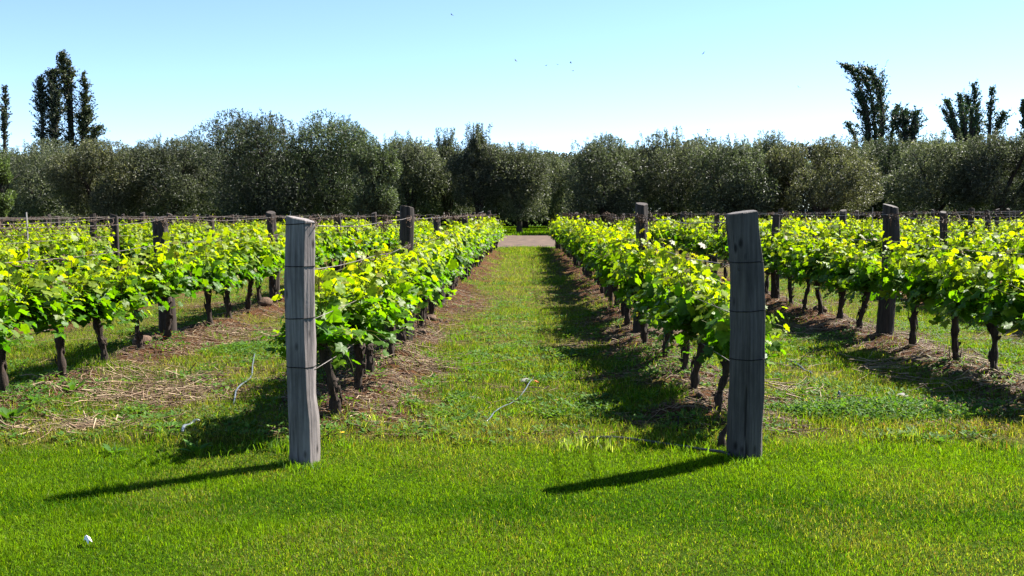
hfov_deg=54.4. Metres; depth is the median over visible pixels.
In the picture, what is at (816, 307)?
soil clod
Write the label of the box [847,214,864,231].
grapevine
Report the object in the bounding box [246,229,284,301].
grapevine
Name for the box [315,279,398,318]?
trellis wire
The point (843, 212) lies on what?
vineyard post
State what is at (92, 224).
vineyard post
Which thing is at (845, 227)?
grapevine
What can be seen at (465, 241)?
grapevine
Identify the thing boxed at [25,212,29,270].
wire stake
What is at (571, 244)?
grapevine
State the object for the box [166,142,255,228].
olive tree
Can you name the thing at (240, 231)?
grapevine
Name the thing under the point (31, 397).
weed plant
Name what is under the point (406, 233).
vineyard post
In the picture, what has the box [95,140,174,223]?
olive tree
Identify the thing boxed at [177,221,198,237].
grapevine
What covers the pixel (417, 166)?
olive tree
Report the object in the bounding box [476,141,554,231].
olive tree
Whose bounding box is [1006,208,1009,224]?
vineyard post
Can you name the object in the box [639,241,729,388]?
grapevine
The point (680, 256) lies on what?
trellis wire
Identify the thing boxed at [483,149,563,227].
olive tree
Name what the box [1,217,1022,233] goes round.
distant vines
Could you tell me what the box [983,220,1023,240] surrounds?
grapevine
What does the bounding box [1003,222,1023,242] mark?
grapevine
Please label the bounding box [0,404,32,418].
weed plant
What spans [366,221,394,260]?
grapevine
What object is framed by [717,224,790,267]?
grapevine
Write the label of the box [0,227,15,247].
grapevine
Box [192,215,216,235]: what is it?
grapevine
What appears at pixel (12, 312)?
grapevine
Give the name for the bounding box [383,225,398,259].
grapevine
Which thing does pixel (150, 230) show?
grapevine
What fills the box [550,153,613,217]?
olive tree
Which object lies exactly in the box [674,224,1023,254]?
trellis wire
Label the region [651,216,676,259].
grapevine
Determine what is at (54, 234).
grapevine
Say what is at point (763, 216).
olive tree
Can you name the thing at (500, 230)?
grapevine
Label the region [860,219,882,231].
grapevine
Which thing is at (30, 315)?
grapevine
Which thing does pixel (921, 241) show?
grapevine
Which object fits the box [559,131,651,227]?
olive tree
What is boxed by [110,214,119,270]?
vineyard post
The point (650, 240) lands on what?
grapevine
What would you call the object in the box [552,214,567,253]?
grapevine
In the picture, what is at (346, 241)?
grapevine
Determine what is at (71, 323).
trellis wire
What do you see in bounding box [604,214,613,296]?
vineyard post
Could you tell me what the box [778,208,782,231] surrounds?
vineyard post
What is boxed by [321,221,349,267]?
grapevine
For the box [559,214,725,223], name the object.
trellis wire
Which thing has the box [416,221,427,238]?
grapevine
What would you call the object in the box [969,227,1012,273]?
grapevine
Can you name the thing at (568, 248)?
grapevine
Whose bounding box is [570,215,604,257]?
grapevine
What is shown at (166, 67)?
sky
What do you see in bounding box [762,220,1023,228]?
trellis wire
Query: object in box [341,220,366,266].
grapevine
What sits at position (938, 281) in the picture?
grapevine
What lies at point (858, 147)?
olive tree
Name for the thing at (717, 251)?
grapevine
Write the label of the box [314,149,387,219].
olive tree
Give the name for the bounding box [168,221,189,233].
grapevine
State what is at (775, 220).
vineyard post
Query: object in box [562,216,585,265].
grapevine
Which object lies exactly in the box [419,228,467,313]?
grapevine
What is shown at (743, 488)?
lawn grass
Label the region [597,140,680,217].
olive tree
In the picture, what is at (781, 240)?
grapevine
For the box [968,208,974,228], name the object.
vineyard post
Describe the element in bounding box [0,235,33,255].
grapevine
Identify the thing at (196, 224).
grapevine
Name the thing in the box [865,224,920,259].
grapevine
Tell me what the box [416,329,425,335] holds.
soil clod
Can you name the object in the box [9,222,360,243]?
trellis wire
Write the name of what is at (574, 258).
vineyard post
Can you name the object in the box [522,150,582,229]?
olive tree
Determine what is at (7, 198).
olive tree
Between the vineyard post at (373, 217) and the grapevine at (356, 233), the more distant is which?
the vineyard post at (373, 217)
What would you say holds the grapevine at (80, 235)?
on the ground at (576, 271)
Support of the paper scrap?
on the lawn grass at (743, 488)
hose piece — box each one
[181,419,198,433]
[233,354,254,405]
[487,377,533,420]
[790,360,811,373]
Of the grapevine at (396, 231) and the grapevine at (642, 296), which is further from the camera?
the grapevine at (396, 231)
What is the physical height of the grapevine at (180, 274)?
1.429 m
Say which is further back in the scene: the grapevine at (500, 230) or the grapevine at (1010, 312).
the grapevine at (500, 230)
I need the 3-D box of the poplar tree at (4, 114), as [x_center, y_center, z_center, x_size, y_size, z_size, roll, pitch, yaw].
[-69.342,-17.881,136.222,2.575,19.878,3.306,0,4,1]
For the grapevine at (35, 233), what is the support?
on the ground at (576, 271)
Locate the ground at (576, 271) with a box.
[0,215,1023,575]
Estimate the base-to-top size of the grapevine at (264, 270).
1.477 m
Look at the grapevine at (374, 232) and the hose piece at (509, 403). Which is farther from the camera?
the grapevine at (374, 232)
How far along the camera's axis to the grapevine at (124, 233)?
25.37 m
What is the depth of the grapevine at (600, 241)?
16.02 m
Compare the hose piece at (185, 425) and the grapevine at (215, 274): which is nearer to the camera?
the hose piece at (185, 425)
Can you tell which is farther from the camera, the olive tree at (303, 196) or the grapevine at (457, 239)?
the olive tree at (303, 196)
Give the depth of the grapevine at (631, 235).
14.48 m
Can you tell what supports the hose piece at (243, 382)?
on the ground at (576, 271)
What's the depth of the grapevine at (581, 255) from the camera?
20.71 m
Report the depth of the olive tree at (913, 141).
100.07 m
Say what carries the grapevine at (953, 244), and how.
on the ground at (576, 271)
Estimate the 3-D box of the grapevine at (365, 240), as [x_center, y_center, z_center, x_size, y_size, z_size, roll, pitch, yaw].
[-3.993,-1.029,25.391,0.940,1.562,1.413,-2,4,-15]
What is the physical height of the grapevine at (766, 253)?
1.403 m
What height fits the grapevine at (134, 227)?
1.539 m
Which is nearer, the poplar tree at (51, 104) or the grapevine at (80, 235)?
the grapevine at (80, 235)
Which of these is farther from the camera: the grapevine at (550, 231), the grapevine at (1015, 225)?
the grapevine at (550, 231)
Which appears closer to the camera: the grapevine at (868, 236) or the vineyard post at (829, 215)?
the grapevine at (868, 236)
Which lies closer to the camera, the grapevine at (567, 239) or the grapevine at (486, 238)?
the grapevine at (567, 239)
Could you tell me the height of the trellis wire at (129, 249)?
0.055 m
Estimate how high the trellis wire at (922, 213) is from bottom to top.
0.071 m
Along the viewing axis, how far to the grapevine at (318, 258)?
19.27 m
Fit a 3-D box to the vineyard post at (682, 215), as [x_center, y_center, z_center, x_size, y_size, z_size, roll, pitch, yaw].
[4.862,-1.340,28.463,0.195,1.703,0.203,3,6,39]
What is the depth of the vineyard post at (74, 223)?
29.00 m
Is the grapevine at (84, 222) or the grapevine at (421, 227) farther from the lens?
the grapevine at (421, 227)
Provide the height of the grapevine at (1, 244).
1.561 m
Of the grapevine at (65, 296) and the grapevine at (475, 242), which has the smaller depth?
the grapevine at (65, 296)
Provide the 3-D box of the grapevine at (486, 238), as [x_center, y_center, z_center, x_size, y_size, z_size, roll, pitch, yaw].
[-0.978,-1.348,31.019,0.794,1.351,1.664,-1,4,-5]
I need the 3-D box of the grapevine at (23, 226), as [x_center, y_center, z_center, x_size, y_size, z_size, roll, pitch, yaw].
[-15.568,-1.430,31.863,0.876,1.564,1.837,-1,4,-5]
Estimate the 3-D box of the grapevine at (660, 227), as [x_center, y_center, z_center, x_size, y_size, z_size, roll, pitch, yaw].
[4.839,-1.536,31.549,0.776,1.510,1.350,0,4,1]
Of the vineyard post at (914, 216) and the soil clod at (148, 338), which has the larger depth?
the vineyard post at (914, 216)
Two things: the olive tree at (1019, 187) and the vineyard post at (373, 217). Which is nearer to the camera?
the vineyard post at (373, 217)
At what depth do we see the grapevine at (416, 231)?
37.04 m
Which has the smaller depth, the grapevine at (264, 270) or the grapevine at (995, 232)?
the grapevine at (264, 270)
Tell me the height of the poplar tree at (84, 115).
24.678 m
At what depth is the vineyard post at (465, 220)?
23.13 m
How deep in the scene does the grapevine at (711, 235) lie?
24.17 m
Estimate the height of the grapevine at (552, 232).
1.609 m
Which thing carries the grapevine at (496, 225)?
on the ground at (576, 271)
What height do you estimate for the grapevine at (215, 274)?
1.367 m
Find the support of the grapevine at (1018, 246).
on the ground at (576, 271)
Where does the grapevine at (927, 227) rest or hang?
on the ground at (576, 271)
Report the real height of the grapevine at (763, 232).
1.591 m
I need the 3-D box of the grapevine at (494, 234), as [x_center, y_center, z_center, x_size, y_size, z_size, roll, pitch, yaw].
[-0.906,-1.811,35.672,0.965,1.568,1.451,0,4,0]
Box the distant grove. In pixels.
[1,141,1023,228]
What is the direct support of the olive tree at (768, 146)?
on the ground at (576, 271)
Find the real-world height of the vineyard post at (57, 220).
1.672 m
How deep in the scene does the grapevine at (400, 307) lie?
9.20 m
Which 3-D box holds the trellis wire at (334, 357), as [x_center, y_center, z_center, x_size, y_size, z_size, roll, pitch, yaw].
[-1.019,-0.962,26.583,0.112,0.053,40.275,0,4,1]
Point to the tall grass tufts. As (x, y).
(289, 466)
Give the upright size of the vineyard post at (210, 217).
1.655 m
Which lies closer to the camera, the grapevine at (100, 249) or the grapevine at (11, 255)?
the grapevine at (11, 255)
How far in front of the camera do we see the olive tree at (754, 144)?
91.78 m
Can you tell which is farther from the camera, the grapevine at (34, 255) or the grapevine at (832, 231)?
the grapevine at (832, 231)
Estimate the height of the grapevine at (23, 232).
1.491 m
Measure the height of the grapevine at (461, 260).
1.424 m
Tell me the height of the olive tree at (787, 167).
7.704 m
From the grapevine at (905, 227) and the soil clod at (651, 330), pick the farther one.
the grapevine at (905, 227)
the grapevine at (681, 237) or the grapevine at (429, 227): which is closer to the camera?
the grapevine at (429, 227)
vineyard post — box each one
[55,216,59,227]
[73,216,76,232]
[89,213,96,249]
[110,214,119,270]
[140,212,144,223]
[152,216,176,335]
[167,213,173,233]
[206,214,215,245]
[266,211,279,298]
[333,214,341,276]
[371,212,377,262]
[396,205,413,340]
[396,211,399,251]
[433,215,444,304]
[460,213,467,278]
[472,212,478,266]
[573,212,577,265]
[585,214,590,277]
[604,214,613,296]
[632,202,648,332]
[679,211,685,263]
[711,213,719,274]
[770,213,779,298]
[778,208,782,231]
[827,210,830,225]
[838,209,846,240]
[855,210,858,219]
[876,204,899,335]
[912,210,917,224]
[939,211,947,255]
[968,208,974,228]
[984,210,990,233]
[994,208,999,229]
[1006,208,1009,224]
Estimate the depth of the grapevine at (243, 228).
25.85 m
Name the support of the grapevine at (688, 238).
on the ground at (576, 271)
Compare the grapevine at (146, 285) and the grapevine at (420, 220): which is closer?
the grapevine at (146, 285)
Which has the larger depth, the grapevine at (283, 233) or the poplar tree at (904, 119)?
the poplar tree at (904, 119)
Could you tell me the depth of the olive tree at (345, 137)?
75.09 m
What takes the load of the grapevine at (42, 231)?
on the ground at (576, 271)
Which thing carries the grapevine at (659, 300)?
on the ground at (576, 271)
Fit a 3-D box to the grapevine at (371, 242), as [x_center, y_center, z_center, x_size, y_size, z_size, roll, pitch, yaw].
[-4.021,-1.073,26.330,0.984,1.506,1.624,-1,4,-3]
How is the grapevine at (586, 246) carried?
on the ground at (576, 271)
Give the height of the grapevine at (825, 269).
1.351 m
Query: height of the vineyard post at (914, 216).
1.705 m
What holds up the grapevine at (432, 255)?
on the ground at (576, 271)
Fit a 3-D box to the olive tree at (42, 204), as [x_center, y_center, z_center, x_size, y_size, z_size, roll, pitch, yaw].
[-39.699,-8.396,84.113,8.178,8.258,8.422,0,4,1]
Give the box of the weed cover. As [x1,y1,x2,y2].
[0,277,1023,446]
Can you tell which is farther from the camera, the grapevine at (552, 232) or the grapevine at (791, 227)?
the grapevine at (552, 232)
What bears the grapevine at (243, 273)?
on the ground at (576, 271)
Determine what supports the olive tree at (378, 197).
on the ground at (576, 271)
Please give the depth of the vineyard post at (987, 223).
28.25 m
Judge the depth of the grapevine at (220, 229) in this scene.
23.90 m
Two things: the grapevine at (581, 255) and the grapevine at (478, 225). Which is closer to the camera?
the grapevine at (581, 255)
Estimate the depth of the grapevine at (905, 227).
19.21 m
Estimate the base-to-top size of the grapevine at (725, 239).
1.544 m
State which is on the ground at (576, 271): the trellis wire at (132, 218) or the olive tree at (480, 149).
the olive tree at (480, 149)
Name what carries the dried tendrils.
attached to the grapevine at (763, 232)
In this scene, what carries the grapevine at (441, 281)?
on the ground at (576, 271)
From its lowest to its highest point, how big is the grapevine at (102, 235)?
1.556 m
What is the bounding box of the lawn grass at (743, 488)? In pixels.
[0,430,1023,575]
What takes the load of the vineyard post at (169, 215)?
on the ground at (576, 271)
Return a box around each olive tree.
[0,139,90,225]
[0,144,36,223]
[0,148,17,223]
[10,138,119,229]
[42,137,150,224]
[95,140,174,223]
[114,132,233,223]
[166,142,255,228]
[185,108,316,223]
[241,146,327,220]
[273,108,377,222]
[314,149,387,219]
[349,134,402,222]
[380,130,451,220]
[385,141,473,221]
[416,127,478,229]
[443,122,509,219]
[456,143,528,220]
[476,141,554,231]
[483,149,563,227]
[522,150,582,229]
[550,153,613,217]
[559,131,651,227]
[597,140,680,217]
[628,125,730,222]
[661,136,745,219]
[682,133,781,218]
[705,139,810,218]
[716,137,799,220]
[735,129,807,221]
[760,132,883,220]
[801,137,903,221]
[850,133,926,219]
[877,128,991,219]
[877,139,957,224]
[928,150,1023,218]
[940,124,1023,223]
[991,147,1023,211]
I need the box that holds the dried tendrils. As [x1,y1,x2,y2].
[0,209,1023,270]
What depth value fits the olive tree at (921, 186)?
76.80 m
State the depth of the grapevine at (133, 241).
18.40 m
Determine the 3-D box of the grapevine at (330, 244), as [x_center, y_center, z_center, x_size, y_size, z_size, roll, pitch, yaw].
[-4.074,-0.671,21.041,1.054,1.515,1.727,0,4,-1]
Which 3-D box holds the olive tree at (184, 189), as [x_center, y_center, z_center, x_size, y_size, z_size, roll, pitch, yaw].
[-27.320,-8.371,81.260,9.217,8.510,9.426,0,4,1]
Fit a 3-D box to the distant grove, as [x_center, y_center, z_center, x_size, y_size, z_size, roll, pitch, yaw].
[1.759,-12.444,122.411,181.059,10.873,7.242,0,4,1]
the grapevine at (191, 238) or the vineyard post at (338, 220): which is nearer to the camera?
the grapevine at (191, 238)
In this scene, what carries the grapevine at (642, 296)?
on the ground at (576, 271)
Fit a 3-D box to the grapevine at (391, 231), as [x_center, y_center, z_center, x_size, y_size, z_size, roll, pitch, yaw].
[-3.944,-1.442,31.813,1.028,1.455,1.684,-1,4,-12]
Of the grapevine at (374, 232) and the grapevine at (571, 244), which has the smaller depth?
the grapevine at (571, 244)
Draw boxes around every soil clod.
[132,335,151,345]
[258,297,272,305]
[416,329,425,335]
[426,314,436,320]
[648,328,659,335]
[813,305,826,311]
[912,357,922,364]
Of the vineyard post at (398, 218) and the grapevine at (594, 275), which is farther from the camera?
the vineyard post at (398, 218)
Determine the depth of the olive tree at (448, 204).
84.11 m
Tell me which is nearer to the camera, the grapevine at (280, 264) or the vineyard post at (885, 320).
the vineyard post at (885, 320)
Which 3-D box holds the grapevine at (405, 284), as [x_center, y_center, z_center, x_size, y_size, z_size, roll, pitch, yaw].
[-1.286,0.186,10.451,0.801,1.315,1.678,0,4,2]
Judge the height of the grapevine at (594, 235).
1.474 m
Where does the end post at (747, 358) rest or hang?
on the ground at (576, 271)
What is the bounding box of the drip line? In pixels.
[579,436,729,455]
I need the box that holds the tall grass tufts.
[73,320,965,474]
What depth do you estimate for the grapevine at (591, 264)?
16.98 m
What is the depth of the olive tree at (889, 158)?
85.25 m
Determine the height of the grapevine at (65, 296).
1.345 m
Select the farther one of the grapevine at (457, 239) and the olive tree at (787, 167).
the olive tree at (787, 167)
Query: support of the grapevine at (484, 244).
on the ground at (576, 271)
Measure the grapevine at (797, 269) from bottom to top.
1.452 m
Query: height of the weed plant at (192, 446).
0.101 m
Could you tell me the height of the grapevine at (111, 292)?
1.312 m
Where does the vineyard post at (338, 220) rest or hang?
on the ground at (576, 271)
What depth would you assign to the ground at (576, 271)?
6.15 m
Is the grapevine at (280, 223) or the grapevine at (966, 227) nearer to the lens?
the grapevine at (966, 227)
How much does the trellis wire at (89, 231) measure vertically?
0.053 m
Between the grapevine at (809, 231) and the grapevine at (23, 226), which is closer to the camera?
the grapevine at (809, 231)
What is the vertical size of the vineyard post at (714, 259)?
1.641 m
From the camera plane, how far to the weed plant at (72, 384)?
8.95 m
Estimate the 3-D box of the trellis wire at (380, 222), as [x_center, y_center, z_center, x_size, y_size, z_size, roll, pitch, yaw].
[-1.025,-1.919,26.511,0.112,0.064,40.275,0,4,1]
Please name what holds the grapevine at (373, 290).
on the ground at (576, 271)
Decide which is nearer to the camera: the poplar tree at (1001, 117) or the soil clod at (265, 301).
the soil clod at (265, 301)
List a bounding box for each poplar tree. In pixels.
[0,84,14,153]
[28,66,72,150]
[56,49,107,150]
[836,60,901,147]
[886,103,928,143]
[938,89,981,219]
[963,79,1015,142]
[1017,99,1023,222]
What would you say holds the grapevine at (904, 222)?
on the ground at (576, 271)
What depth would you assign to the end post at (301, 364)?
6.43 m
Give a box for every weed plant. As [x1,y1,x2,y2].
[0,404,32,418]
[23,393,52,402]
[61,378,87,390]
[100,442,126,452]
[178,439,212,451]
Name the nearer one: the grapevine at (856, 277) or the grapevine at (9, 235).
the grapevine at (856, 277)
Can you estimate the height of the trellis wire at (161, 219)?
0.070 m
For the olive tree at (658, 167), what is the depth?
76.77 m
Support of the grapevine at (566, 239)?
on the ground at (576, 271)
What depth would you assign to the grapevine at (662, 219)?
32.44 m
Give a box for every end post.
[284,216,319,465]
[726,210,765,460]
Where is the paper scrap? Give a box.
[84,535,91,542]
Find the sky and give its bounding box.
[0,0,1023,212]
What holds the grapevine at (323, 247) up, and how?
on the ground at (576, 271)
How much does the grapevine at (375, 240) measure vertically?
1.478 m
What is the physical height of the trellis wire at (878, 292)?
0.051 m
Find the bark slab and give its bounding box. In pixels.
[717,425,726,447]
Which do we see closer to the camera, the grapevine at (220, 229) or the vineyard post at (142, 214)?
the grapevine at (220, 229)
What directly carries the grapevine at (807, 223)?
on the ground at (576, 271)
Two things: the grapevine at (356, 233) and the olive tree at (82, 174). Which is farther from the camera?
the olive tree at (82, 174)
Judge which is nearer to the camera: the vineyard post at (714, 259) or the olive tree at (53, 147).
the vineyard post at (714, 259)
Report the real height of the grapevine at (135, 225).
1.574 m
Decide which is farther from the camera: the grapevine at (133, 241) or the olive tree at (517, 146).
the olive tree at (517, 146)
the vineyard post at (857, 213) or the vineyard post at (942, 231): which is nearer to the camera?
the vineyard post at (942, 231)
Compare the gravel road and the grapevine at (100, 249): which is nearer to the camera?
the grapevine at (100, 249)
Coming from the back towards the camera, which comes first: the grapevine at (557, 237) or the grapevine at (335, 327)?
the grapevine at (557, 237)
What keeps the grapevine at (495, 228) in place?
on the ground at (576, 271)
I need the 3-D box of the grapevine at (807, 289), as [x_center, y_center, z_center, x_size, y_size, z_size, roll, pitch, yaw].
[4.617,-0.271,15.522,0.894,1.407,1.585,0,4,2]
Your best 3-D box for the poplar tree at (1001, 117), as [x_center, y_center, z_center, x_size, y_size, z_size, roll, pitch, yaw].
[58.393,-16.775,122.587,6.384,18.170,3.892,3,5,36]
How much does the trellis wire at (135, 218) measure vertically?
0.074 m
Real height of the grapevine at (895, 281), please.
1.387 m
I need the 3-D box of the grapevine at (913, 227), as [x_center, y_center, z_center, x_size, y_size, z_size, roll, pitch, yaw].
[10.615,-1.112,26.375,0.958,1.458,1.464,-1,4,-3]
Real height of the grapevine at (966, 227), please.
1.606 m
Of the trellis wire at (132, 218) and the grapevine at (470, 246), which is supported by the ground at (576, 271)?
the grapevine at (470, 246)
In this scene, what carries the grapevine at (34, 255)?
on the ground at (576, 271)
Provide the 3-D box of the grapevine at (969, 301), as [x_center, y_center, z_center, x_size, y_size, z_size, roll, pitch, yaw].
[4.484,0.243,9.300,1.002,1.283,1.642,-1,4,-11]
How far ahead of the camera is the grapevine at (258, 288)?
16.69 m
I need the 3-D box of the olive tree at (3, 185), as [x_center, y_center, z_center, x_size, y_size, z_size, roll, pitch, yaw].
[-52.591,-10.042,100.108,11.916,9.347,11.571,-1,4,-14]
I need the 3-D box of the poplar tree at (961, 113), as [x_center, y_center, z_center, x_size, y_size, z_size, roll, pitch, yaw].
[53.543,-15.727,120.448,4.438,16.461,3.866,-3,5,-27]
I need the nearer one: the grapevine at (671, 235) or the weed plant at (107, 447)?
the weed plant at (107, 447)
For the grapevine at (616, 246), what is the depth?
13.61 m
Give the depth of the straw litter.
9.74 m
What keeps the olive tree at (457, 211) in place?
on the ground at (576, 271)
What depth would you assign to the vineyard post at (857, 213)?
39.35 m
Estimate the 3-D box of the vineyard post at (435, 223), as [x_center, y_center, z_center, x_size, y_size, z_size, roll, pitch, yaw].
[-1.242,-0.409,16.950,0.201,1.651,0.178,0,4,9]
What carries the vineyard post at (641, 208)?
on the ground at (576, 271)
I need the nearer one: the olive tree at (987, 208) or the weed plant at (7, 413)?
the weed plant at (7, 413)
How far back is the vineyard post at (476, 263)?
28.56 m
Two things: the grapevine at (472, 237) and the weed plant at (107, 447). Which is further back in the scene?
the grapevine at (472, 237)
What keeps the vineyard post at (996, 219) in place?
on the ground at (576, 271)
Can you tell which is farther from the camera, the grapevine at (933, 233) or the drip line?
the grapevine at (933, 233)
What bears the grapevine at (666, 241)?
on the ground at (576, 271)
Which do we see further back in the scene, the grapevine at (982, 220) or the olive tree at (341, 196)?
the olive tree at (341, 196)
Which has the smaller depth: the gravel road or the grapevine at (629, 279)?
the grapevine at (629, 279)
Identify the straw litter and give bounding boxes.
[0,257,1023,445]
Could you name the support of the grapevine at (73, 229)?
on the ground at (576, 271)
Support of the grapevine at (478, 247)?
on the ground at (576, 271)
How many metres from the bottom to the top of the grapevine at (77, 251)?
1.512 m
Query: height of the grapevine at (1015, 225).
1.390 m
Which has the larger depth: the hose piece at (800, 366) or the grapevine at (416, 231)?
the grapevine at (416, 231)
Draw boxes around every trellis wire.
[0,214,415,228]
[1,215,368,224]
[6,222,426,262]
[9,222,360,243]
[9,253,364,339]
[14,224,262,235]
[25,215,309,219]
[315,223,488,269]
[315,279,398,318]
[315,341,357,369]
[317,214,496,226]
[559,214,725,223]
[585,228,729,265]
[651,213,1023,221]
[660,244,1023,330]
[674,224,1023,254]
[693,213,1023,216]
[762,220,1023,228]
[782,224,1022,236]
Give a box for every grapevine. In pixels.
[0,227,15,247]
[0,231,75,285]
[0,234,44,285]
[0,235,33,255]
[0,239,71,395]
[0,241,14,253]
[0,247,14,288]
[0,261,33,352]
[5,247,117,376]
[7,219,39,234]
[13,221,39,242]
[13,225,43,253]
[22,222,56,239]
[28,223,112,287]
[32,224,75,283]
[51,229,97,246]
[56,220,87,237]
[57,228,126,278]
[68,246,153,361]
[74,216,101,238]
[83,221,132,250]
[84,245,181,348]
[107,223,137,265]
[110,219,170,272]
[115,232,211,339]
[121,217,181,269]
[121,219,150,230]
[122,219,150,236]
[147,220,195,265]
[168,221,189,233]
[168,223,207,266]
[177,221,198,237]
[180,235,247,324]
[181,221,205,261]
[184,221,219,258]
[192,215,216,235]
[195,227,268,318]
[217,221,239,251]
[218,225,283,309]
[220,218,245,242]
[228,221,254,235]
[233,224,284,306]
[244,219,266,235]
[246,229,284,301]
[248,219,264,229]
[260,256,401,414]
[276,219,285,240]
[276,223,328,268]
[278,223,316,261]
[315,221,345,286]
[315,228,332,266]
[316,218,352,267]
[316,258,412,391]
[319,223,362,268]
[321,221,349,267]
[336,235,422,373]
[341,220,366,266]
[346,217,373,262]
[350,219,384,261]
[351,242,432,358]
[355,219,378,264]
[359,245,442,346]
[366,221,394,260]
[366,225,385,258]
[370,221,398,254]
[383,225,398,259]
[390,221,399,248]
[391,235,450,335]
[413,221,425,245]
[413,233,457,327]
[414,224,420,241]
[414,233,453,316]
[416,217,431,242]
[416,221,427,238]
[417,224,463,307]
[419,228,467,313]
[427,226,470,293]
[432,221,473,286]
[441,216,479,288]
[442,227,471,297]
[447,224,483,259]
[452,216,485,272]
[453,223,479,280]
[457,218,488,275]
[460,214,491,266]
[477,218,505,252]
[477,219,497,241]
[479,219,498,257]
[479,224,490,264]
[480,223,493,261]
[483,216,499,255]
[484,215,502,250]
[548,223,555,247]
[549,219,560,249]
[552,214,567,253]
[552,217,573,258]
[554,227,561,244]
[558,219,581,265]
[560,217,571,249]
[560,219,578,263]
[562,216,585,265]
[564,224,584,274]
[565,221,584,270]
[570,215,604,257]
[572,225,592,279]
[575,218,616,281]
[576,220,607,284]
[576,224,607,286]
[579,226,678,325]
[580,220,635,302]
[580,221,617,292]
[589,225,627,306]
[591,220,659,317]
[591,227,635,309]
[602,225,675,343]
[622,239,683,356]
[631,241,720,372]
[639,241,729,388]
[648,220,658,246]
[649,211,672,245]
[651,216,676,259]
[653,218,672,247]
[656,219,679,251]
[662,216,704,261]
[663,219,705,257]
[673,269,789,411]
[678,219,707,257]
[680,219,713,264]
[691,223,721,270]
[691,223,728,280]
[712,221,727,259]
[716,223,763,258]
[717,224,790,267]
[759,216,817,293]
[761,224,796,298]
[763,220,812,303]
[771,223,860,314]
[777,226,830,308]
[779,212,801,236]
[793,214,830,236]
[793,215,831,243]
[800,230,877,320]
[809,222,838,249]
[814,233,881,329]
[818,213,852,235]
[829,217,873,251]
[845,215,882,258]
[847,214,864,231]
[855,231,978,344]
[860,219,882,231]
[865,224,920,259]
[877,221,917,257]
[896,239,999,361]
[899,215,911,225]
[900,218,932,236]
[900,223,939,262]
[910,215,938,228]
[912,218,939,243]
[926,222,957,244]
[927,244,1023,373]
[937,225,990,270]
[947,214,981,248]
[949,220,993,273]
[962,246,1023,334]
[963,219,984,238]
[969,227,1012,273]
[975,224,1018,249]
[977,222,1023,279]
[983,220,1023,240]
[990,222,1021,236]
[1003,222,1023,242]
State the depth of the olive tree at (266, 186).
73.16 m
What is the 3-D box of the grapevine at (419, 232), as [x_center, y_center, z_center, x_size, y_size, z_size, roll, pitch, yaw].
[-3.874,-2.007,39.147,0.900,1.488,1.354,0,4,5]
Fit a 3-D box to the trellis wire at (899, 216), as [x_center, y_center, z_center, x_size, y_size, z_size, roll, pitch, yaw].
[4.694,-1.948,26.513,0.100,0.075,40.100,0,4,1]
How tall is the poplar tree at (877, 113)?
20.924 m
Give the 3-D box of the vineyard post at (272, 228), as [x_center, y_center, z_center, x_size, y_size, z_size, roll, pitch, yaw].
[-4.233,-0.505,17.692,0.231,1.725,0.210,2,5,28]
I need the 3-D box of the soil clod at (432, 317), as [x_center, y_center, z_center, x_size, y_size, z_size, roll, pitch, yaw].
[-1.168,0.440,14.405,0.197,0.127,0.181,3,5,37]
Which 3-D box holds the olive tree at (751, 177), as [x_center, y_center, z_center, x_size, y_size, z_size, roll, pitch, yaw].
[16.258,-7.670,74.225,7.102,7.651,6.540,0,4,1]
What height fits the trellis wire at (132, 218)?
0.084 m
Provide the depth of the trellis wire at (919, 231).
17.08 m
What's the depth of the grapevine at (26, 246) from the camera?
14.17 m
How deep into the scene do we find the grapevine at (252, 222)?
36.95 m
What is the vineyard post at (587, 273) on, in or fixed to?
on the ground at (576, 271)
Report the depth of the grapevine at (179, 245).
20.50 m
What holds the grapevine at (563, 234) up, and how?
on the ground at (576, 271)
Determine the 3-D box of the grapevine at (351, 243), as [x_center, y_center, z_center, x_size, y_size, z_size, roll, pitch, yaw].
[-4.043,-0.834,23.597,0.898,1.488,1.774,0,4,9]
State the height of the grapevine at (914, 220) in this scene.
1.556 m
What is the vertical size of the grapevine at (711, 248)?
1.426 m
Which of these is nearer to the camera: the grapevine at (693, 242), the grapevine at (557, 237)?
the grapevine at (693, 242)
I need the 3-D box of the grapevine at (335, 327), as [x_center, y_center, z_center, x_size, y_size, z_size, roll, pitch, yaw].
[-1.396,0.412,7.680,1.006,1.355,1.539,0,4,7]
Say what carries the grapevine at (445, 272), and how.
on the ground at (576, 271)
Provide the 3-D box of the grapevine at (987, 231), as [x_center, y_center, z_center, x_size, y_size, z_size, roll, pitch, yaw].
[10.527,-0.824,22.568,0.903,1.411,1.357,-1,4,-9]
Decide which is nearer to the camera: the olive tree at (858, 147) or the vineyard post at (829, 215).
the vineyard post at (829, 215)
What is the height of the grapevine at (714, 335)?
1.218 m
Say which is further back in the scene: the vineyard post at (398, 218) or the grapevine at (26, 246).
the vineyard post at (398, 218)
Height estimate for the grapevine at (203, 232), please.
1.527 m
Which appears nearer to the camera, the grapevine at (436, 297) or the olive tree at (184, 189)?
the grapevine at (436, 297)
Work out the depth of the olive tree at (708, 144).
98.48 m
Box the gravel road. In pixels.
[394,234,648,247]
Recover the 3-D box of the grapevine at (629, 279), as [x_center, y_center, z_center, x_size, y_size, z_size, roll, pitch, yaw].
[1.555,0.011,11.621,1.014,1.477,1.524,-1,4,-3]

